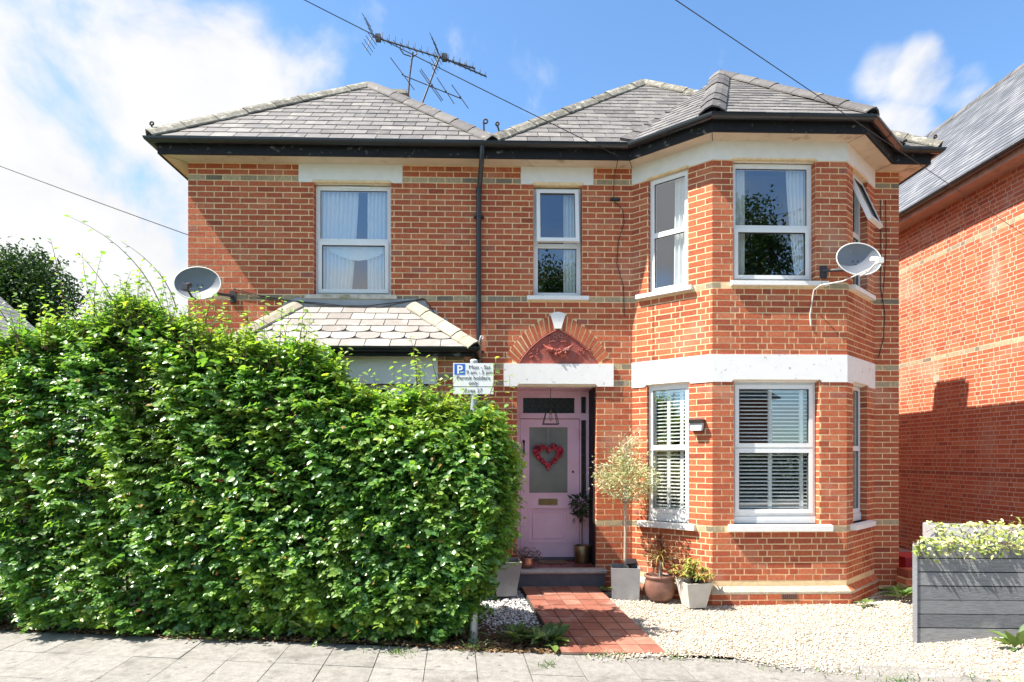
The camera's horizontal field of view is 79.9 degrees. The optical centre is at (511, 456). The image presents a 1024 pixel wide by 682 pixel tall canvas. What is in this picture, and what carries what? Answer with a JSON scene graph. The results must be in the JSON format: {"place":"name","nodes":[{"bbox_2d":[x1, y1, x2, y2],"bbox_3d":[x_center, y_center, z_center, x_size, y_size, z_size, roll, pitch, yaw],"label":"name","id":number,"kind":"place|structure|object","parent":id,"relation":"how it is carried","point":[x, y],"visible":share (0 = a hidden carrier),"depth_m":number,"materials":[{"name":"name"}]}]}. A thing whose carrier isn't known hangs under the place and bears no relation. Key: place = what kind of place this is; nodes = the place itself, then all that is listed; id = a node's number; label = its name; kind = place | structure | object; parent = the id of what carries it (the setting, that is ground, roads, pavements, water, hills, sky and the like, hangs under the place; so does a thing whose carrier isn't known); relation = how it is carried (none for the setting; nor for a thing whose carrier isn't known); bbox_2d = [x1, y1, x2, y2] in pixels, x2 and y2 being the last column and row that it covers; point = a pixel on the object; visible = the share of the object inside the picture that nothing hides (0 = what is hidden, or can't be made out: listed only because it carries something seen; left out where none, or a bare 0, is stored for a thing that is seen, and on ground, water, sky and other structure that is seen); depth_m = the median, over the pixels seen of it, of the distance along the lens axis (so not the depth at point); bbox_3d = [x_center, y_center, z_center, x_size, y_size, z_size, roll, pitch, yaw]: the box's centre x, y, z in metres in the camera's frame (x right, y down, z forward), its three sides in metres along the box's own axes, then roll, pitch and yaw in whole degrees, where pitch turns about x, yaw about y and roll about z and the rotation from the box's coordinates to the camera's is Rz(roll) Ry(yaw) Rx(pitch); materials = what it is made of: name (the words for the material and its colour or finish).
{"place":"outdoors","nodes":[
{"label":"outdoors","id":0,"kind":"place"},
{"bbox_2d":[0,588,559,652],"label":"garden soil","id":1,"kind":"structure","parent":0,"point":[486,627],"depth_m":6.28,"materials":[{"name":"brown soil"}]},
{"bbox_2d":[0,215,527,646],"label":"hedge","id":2,"kind":"object","parent":1,"relation":"on","point":[418,542],"visible":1,"depth_m":6.05,"materials":[{"name":"green plant"}]},
{"bbox_2d":[0,620,561,654],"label":"leaf litter","id":3,"kind":"object","parent":1,"relation":"on","point":[536,649],"visible":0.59,"depth_m":5.97,"materials":[{"name":"brown plant"}]},
{"bbox_2d":[173,630,255,640],"bbox_3d":[-2.941,1.767,6.022,0.813,0.090,0.350,0,0,-2],"label":"weed plant","id":4,"kind":"object","parent":3,"relation":"on","point":[224,636],"visible":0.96,"depth_m":6.04,"materials":[{"name":"green plant"}]},
{"bbox_2d":[505,621,570,652],"bbox_3d":[0.315,1.723,5.965,0.623,0.157,0.617,0,0,31],"label":"weed plant","id":5,"kind":"object","parent":3,"relation":"on","point":[548,632],"visible":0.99,"depth_m":5.95,"materials":[{"name":"green plant"}]},
{"bbox_2d":[453,359,493,643],"bbox_3d":[-0.375,0.434,5.961,0.393,2.772,0.089,0,0,-2],"label":"parking sign","id":6,"kind":"object","parent":1,"relation":"on","point":[474,377],"visible":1,"depth_m":5.92,"materials":[{"name":"white plastic"}]},
{"bbox_2d":[478,590,540,635],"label":"stone chippings","id":7,"kind":"object","parent":1,"relation":"on","point":[515,613],"visible":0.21,"depth_m":7.03,"materials":[{"name":"white gravel"}]},
{"bbox_2d":[492,558,521,596],"bbox_3d":[-0.081,1.525,7.751,0.380,0.430,0.380,0,0,-6],"label":"square pot","id":8,"kind":"object","parent":7,"relation":"on","point":[508,578],"visible":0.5,"depth_m":7.60,"materials":[{"name":"concrete"}]},
{"bbox_2d":[478,620,543,640],"bbox_3d":[0.025,1.734,6.081,0.645,0.142,0.423,0,0,-40],"label":"weed plant","id":9,"kind":"object","parent":1,"relation":"on","point":[521,626],"visible":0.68,"depth_m":6.11,"materials":[{"name":"green plant"}]},
{"bbox_2d":[0,461,886,659],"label":"ground","id":10,"kind":"structure","parent":0,"point":[714,657],"depth_m":6.36,"materials":[{"name":"brown soil"}]},
{"bbox_2d":[0,297,55,509],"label":"house","id":11,"kind":"structure","parent":10,"relation":"on","point":[16,316],"depth_m":20.34,"materials":[{"name":"brick"}]},
{"bbox_2d":[0,236,95,331],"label":"garden tree","id":12,"kind":"object","parent":10,"relation":"on","point":[25,278],"visible":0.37,"depth_m":24.01,"materials":[{"name":"green plant"}]},
{"bbox_2d":[89,289,160,425],"bbox_3d":[-12.094,-1.842,19.814,3.098,7.286,3.604,0,0,-44],"label":"garden tree","id":13,"kind":"object","parent":10,"relation":"on","point":[116,319],"depth_m":19.37,"materials":[{"name":"green plant"}]},
{"bbox_2d":[899,63,1023,550],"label":"neighbouring house","id":14,"kind":"structure","parent":10,"relation":"on","point":[961,358],"depth_m":10.69,"materials":[{"name":"brick"}]},
{"bbox_2d":[0,630,1002,681],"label":"pavement","id":15,"kind":"structure","parent":0,"point":[29,656],"depth_m":5.33,"materials":[{"name":"grey concrete"}]},
{"bbox_2d":[166,628,210,641],"bbox_3d":[-3.210,1.763,6.119,0.430,0.099,0.411,0,0,14],"label":"weed plant","id":16,"kind":"object","parent":15,"relation":"on","point":[193,633],"visible":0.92,"depth_m":6.11,"materials":[{"name":"green plant"}]},
{"bbox_2d":[321,634,361,645],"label":"weed plant","id":17,"kind":"object","parent":15,"relation":"on","point":[332,637],"visible":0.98,"depth_m":5.91,"materials":[{"name":"green plant"}]},
{"bbox_2d":[437,638,495,651],"bbox_3d":[-0.397,1.767,5.698,0.562,0.090,0.378,0,0,-15],"label":"weed plant","id":18,"kind":"object","parent":15,"relation":"on","point":[470,646],"visible":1,"depth_m":5.76,"materials":[{"name":"green plant"}]},
{"bbox_2d":[363,645,1020,681],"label":"grass","id":19,"kind":"structure","parent":15,"relation":"on","point":[597,656],"depth_m":5.37,"materials":[{"name":"green plant"}]},
{"bbox_2d":[0,0,1023,460],"label":"sky","id":20,"kind":"structure","parent":0,"point":[82,82],"materials":[{"name":"blue"}]},
{"bbox_2d":[521,586,666,656],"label":"tiled path","id":21,"kind":"structure","parent":0,"point":[596,618],"depth_m":6.58,"materials":[{"name":"tile"}]},
{"bbox_2d":[597,586,611,590],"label":"weed plant","id":22,"kind":"object","parent":21,"relation":"on","point":[602,587],"visible":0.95,"depth_m":7.79,"materials":[{"name":"green plant"}]},
{"bbox_2d":[587,591,1023,681],"bbox_3d":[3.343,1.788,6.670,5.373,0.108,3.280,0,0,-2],"label":"gravel","id":23,"kind":"structure","parent":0,"point":[836,632],"depth_m":6.12,"materials":[{"name":"beige gravel"}]},
{"bbox_2d":[142,70,946,605],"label":"brick house","id":24,"kind":"structure","parent":23,"relation":"on","point":[778,482],"depth_m":8.10,"materials":[{"name":"brick"}]},
{"bbox_2d":[0,166,187,234],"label":"overhead wire","id":25,"kind":"object","parent":24,"relation":"attached to","point":[93,200],"visible":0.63,"depth_m":11.69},
{"bbox_2d":[173,267,235,302],"bbox_3d":[-3.777,-2.158,7.662,0.518,0.447,0.818,0,0,43],"label":"satellite dish","id":26,"kind":"object","parent":24,"relation":"attached to","point":[187,281],"visible":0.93,"depth_m":7.67,"materials":[{"name":"metal"}]},
{"bbox_2d":[321,192,358,288],"bbox_3d":[-2.353,-2.890,8.312,0.540,1.420,0.044,0,0,-2],"label":"curtain","id":27,"kind":"object","parent":24,"relation":"attached to","point":[339,214],"visible":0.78,"depth_m":8.31,"materials":[{"name":"white fabric"}]},
{"bbox_2d":[305,186,396,298],"bbox_3d":[-2.137,-2.866,8.189,1.205,1.543,0.190,0,0,-2],"label":"window","id":28,"kind":"structure","parent":24,"relation":"in","point":[321,293],"depth_m":8.22,"materials":[{"name":"plastic"}]},
{"bbox_2d":[329,246,383,260],"bbox_3d":[-2.082,-2.760,8.295,0.800,0.200,0.018,0,0,-2],"label":"curtain","id":29,"kind":"object","parent":24,"relation":"attached to","point":[357,253],"visible":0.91,"depth_m":8.29,"materials":[{"name":"white fabric"}]},
{"bbox_2d":[287,385,428,436],"bbox_3d":[-1.897,-0.021,7.562,1.734,1.734,0.055,0,0,-2],"label":"window","id":30,"kind":"structure","parent":24,"relation":"in","point":[369,386],"depth_m":7.55,"materials":[{"name":"plastic"}]},
{"bbox_2d":[368,193,386,288],"bbox_3d":[-1.798,-2.890,8.328,0.330,1.420,0.044,0,0,-2],"label":"curtain","id":31,"kind":"object","parent":24,"relation":"attached to","point":[377,215],"visible":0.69,"depth_m":8.33,"materials":[{"name":"white fabric"}]},
{"bbox_2d":[362,14,474,92],"bbox_3d":[-1.863,-7.995,12.353,2.244,1.693,0.390,0,0,-2],"label":"tv aerial","id":32,"kind":"object","parent":24,"relation":"attached to","point":[377,39],"visible":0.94,"depth_m":12.34,"materials":[{"name":"metal"}]},
{"bbox_2d":[390,32,486,108],"bbox_3d":[-1.481,-7.739,12.364,1.942,1.492,0.390,0,0,-2],"label":"tv aerial","id":33,"kind":"object","parent":24,"relation":"attached to","point":[444,57],"visible":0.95,"depth_m":12.34,"materials":[{"name":"metal"}]},
{"bbox_2d":[305,0,618,156],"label":"overhead wire","id":34,"kind":"object","parent":24,"relation":"attached to","point":[456,76],"visible":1,"depth_m":7.36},
{"bbox_2d":[520,556,533,568],"bbox_3d":[0.195,1.421,8.229,0.210,0.140,0.210,0,0,-2],"label":"copper pot","id":35,"kind":"object","parent":24,"relation":"on","point":[527,563],"visible":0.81,"depth_m":8.14,"materials":[{"name":"metal"}]},
{"bbox_2d":[511,546,542,561],"bbox_3d":[0.199,1.303,8.191,0.374,0.220,0.360,0,0,-39],"label":"heather plant","id":36,"kind":"object","parent":35,"relation":"in","point":[526,551],"visible":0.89,"depth_m":8.19,"materials":[{"name":"purple plant"}]},
{"bbox_2d":[520,419,578,556],"bbox_3d":[0.546,0.452,8.836,0.849,1.993,0.102,0,0,-2],"label":"front door","id":37,"kind":"structure","parent":24,"relation":"in","point":[548,528],"depth_m":8.85,"materials":[{"name":"pink paint"}]},
{"bbox_2d":[533,443,563,470],"bbox_3d":[0.523,-0.118,8.817,0.448,0.645,0.062,0,0,-2],"label":"heart wreath","id":38,"kind":"object","parent":37,"relation":"attached to","point":[559,450],"visible":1,"depth_m":8.80,"materials":[{"name":"red plant"}]},
{"bbox_2d":[542,389,558,424],"bbox_3d":[0.537,-0.700,8.518,0.219,0.500,0.219,0,0,-2],"label":"pendant lantern","id":39,"kind":"object","parent":24,"relation":"hanging from","point":[550,409],"visible":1,"depth_m":8.52,"materials":[{"name":"black metal"}]},
{"bbox_2d":[538,560,566,563],"bbox_3d":[0.569,1.485,8.649,0.380,0.014,0.260,0,0,-2],"label":"doormat","id":40,"kind":"object","parent":24,"relation":"on","point":[552,562],"visible":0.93,"depth_m":8.56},
{"bbox_2d":[527,189,588,300],"bbox_3d":[0.613,-2.869,8.263,0.827,1.538,0.195,0,0,-2],"label":"window","id":41,"kind":"structure","parent":24,"relation":"in","point":[537,193],"depth_m":8.28,"materials":[{"name":"plastic"}]},
{"bbox_2d":[563,195,575,292],"bbox_3d":[0.801,-2.890,8.406,0.190,1.420,0.044,0,0,-2],"label":"curtain","id":42,"kind":"object","parent":24,"relation":"attached to","point":[569,271],"visible":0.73,"depth_m":8.40,"materials":[{"name":"white fabric"}]},
{"bbox_2d":[574,544,590,563],"bbox_3d":[0.994,1.371,8.651,0.244,0.240,0.244,0,0,-2],"label":"brass pot","id":43,"kind":"object","parent":24,"relation":"on","point":[582,554],"visible":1,"depth_m":8.55,"materials":[{"name":"gold metal"}]},
{"bbox_2d":[567,491,591,545],"bbox_3d":[0.953,0.888,8.624,0.436,0.825,0.415,0,0,-37],"label":"bay tree","id":44,"kind":"object","parent":43,"relation":"on","point":[579,511],"visible":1,"depth_m":8.61,"materials":[{"name":"green plant"}]},
{"bbox_2d":[635,170,692,299],"bbox_3d":[1.995,-2.879,7.960,0.775,1.558,0.175,0,0,40],"label":"window","id":45,"kind":"structure","parent":24,"relation":"in","point":[654,292],"depth_m":8.00,"materials":[{"name":"plastic"}]},
{"bbox_2d":[637,384,695,530],"bbox_3d":[2.027,-0.006,7.960,0.785,1.853,0.217,0,0,40],"label":"window","id":46,"kind":"structure","parent":24,"relation":"in","point":[657,514],"depth_m":8.00,"materials":[{"name":"plastic"}]},
{"bbox_2d":[674,177,684,284],"bbox_3d":[2.220,-2.920,7.945,0.250,1.460,0.044,0,0,40],"label":"curtain","id":47,"kind":"object","parent":24,"relation":"attached to","point":[679,258],"visible":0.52,"depth_m":7.97,"materials":[{"name":"white fabric"}]},
{"bbox_2d":[689,419,705,430],"bbox_3d":[2.302,-0.391,7.610,0.175,0.142,0.110,0,0,40],"label":"wall light","id":48,"kind":"object","parent":24,"relation":"attached to","point":[696,424],"visible":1,"depth_m":7.57,"materials":[{"name":"silver metal"}]},
{"bbox_2d":[736,170,744,274],"bbox_3d":[2.835,-2.920,7.727,0.200,1.460,0.044,0,0,-2],"label":"curtain","id":49,"kind":"object","parent":24,"relation":"attached to","point":[740,199],"visible":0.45,"depth_m":7.72,"materials":[{"name":"white fabric"}]},
{"bbox_2d":[730,164,828,286],"bbox_3d":[3.296,-2.884,7.605,1.205,1.548,0.200,0,0,-2],"label":"window","id":50,"kind":"structure","parent":24,"relation":"in","point":[805,279],"depth_m":7.64,"materials":[{"name":"plastic"}]},
{"bbox_2d":[728,382,832,531],"bbox_3d":[3.303,-0.009,7.621,1.280,1.848,0.252,0,0,-2],"label":"window","id":51,"kind":"structure","parent":24,"relation":"in","point":[799,516],"depth_m":7.66,"materials":[{"name":"plastic"}]},
{"bbox_2d":[786,171,804,274],"bbox_3d":[3.590,-2.920,7.753,0.250,1.460,0.044,0,0,-2],"label":"curtain","id":52,"kind":"object","parent":24,"relation":"attached to","point":[795,184],"visible":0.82,"depth_m":7.75,"materials":[{"name":"white fabric"}]},
{"bbox_2d":[809,243,883,325],"bbox_3d":[4.015,-2.071,7.237,0.471,0.904,0.919,0,0,-32],"label":"satellite dish","id":53,"kind":"object","parent":24,"relation":"attached to","point":[859,259],"visible":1,"depth_m":7.21,"materials":[{"name":"metal"}]},
{"bbox_2d":[850,386,875,530],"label":"window","id":54,"kind":"structure","parent":24,"relation":"in","point":[856,390],"depth_m":8.18,"materials":[{"name":"plastic"}]},
{"bbox_2d":[850,175,882,300],"bbox_3d":[4.564,-2.879,7.941,0.815,1.558,0.342,0,0,-44],"label":"window","id":55,"kind":"structure","parent":24,"relation":"in","point":[861,197],"depth_m":7.99,"materials":[{"name":"plastic"}]},
{"bbox_2d":[610,563,639,600],"bbox_3d":[1.447,1.600,7.843,0.364,0.400,0.364,0,0,7],"label":"square pot","id":56,"kind":"object","parent":23,"relation":"on","point":[625,583],"visible":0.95,"depth_m":7.67,"materials":[{"name":"concrete"}]},
{"bbox_2d":[588,427,662,567],"bbox_3d":[1.455,0.543,7.825,0.977,1.834,0.665,0,0,-2],"label":"olive tree","id":57,"kind":"object","parent":56,"relation":"on","point":[628,471],"visible":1,"depth_m":7.80,"materials":[{"name":"green plant"}]},
{"bbox_2d":[626,559,637,567],"bbox_3d":[1.539,1.393,7.933,0.160,0.133,0.106,0,0,-2],"label":"solar light","id":58,"kind":"object","parent":56,"relation":"in","point":[630,562],"visible":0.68,"depth_m":7.91,"materials":[{"name":"black plastic"}]},
{"bbox_2d":[644,572,674,602],"bbox_3d":[1.847,1.635,7.655,0.384,0.330,0.384,0,0,-2],"label":"round pot","id":59,"kind":"object","parent":23,"relation":"on","point":[661,589],"visible":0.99,"depth_m":7.51,"materials":[{"name":"brown ceramic"}]},
{"bbox_2d":[636,526,681,576],"bbox_3d":[1.863,1.185,7.636,0.663,0.672,0.713,0,0,-38],"label":"cordyline","id":60,"kind":"object","parent":59,"relation":"on","point":[661,546],"visible":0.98,"depth_m":7.64,"materials":[{"name":"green plant"}]},
{"bbox_2d":[676,578,712,607],"bbox_3d":[2.195,1.650,7.384,0.324,0.300,0.324,0,0,-10],"label":"square pot","id":61,"kind":"object","parent":23,"relation":"on","point":[695,595],"visible":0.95,"depth_m":7.26,"materials":[{"name":"stone"}]},
{"bbox_2d":[669,556,716,583],"bbox_3d":[2.168,1.373,7.384,0.607,0.319,0.497,0,0,-2],"label":"variegated shrub","id":62,"kind":"object","parent":61,"relation":"on","point":[691,570],"visible":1,"depth_m":7.34,"materials":[{"name":"yellow plant"}]},
{"bbox_2d":[855,598,880,606],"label":"weed plant","id":63,"kind":"object","parent":23,"relation":"on","point":[865,600],"visible":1,"depth_m":7.34,"materials":[{"name":"green plant"}]},
{"bbox_2d":[877,583,911,597],"bbox_3d":[5.014,1.680,7.767,0.750,0.203,0.573,0,0,-2],"label":"weed plant","id":64,"kind":"object","parent":23,"relation":"on","point":[898,590],"visible":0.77,"depth_m":7.74,"materials":[{"name":"green plant"}]},
{"bbox_2d":[895,567,911,595],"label":"brick wall","id":65,"kind":"structure","parent":23,"relation":"on","point":[903,578],"depth_m":8.11,"materials":[{"name":"red brick"}]},
{"bbox_2d":[912,537,1023,643],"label":"timber planter","id":66,"kind":"object","parent":23,"relation":"on","point":[955,597],"visible":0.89,"depth_m":5.94,"materials":[{"name":"wood"}]},
{"bbox_2d":[912,526,1023,562],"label":"trailing ivy","id":67,"kind":"object","parent":66,"relation":"attached to","point":[957,540],"visible":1,"depth_m":5.92,"materials":[{"name":"green plant"}]},
{"bbox_2d":[923,522,1023,539],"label":"timber planter","id":68,"kind":"object","parent":23,"relation":"on","point":[931,532],"visible":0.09,"depth_m":6.96,"materials":[{"name":"wood"}]},
{"bbox_2d":[926,515,1023,537],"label":"trailing ivy","id":69,"kind":"object","parent":68,"relation":"attached to","point":[975,525],"visible":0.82,"depth_m":6.93,"materials":[{"name":"green plant"}]},
{"bbox_2d":[988,624,1023,651],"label":"weed plant","id":70,"kind":"object","parent":23,"relation":"on","point":[1017,640],"visible":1,"depth_m":5.61,"materials":[{"name":"green plant"}]},
{"bbox_2d":[675,0,1023,234],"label":"overhead wire","id":71,"kind":"object","parent":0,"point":[830,104],"visible":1,"depth_m":5.98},
{"bbox_2d":[899,548,911,551],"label":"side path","id":72,"kind":"structure","parent":0,"point":[902,550],"depth_m":11.84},
{"bbox_2d":[899,552,911,567],"bbox_3d":[5.821,1.570,8.836,0.610,0.460,0.500,0,0,-2],"label":"recycling box","id":73,"kind":"object","parent":72,"relation":"on","point":[905,559],"visible":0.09,"depth_m":8.66,"materials":[{"name":"red plastic"}]}
]}

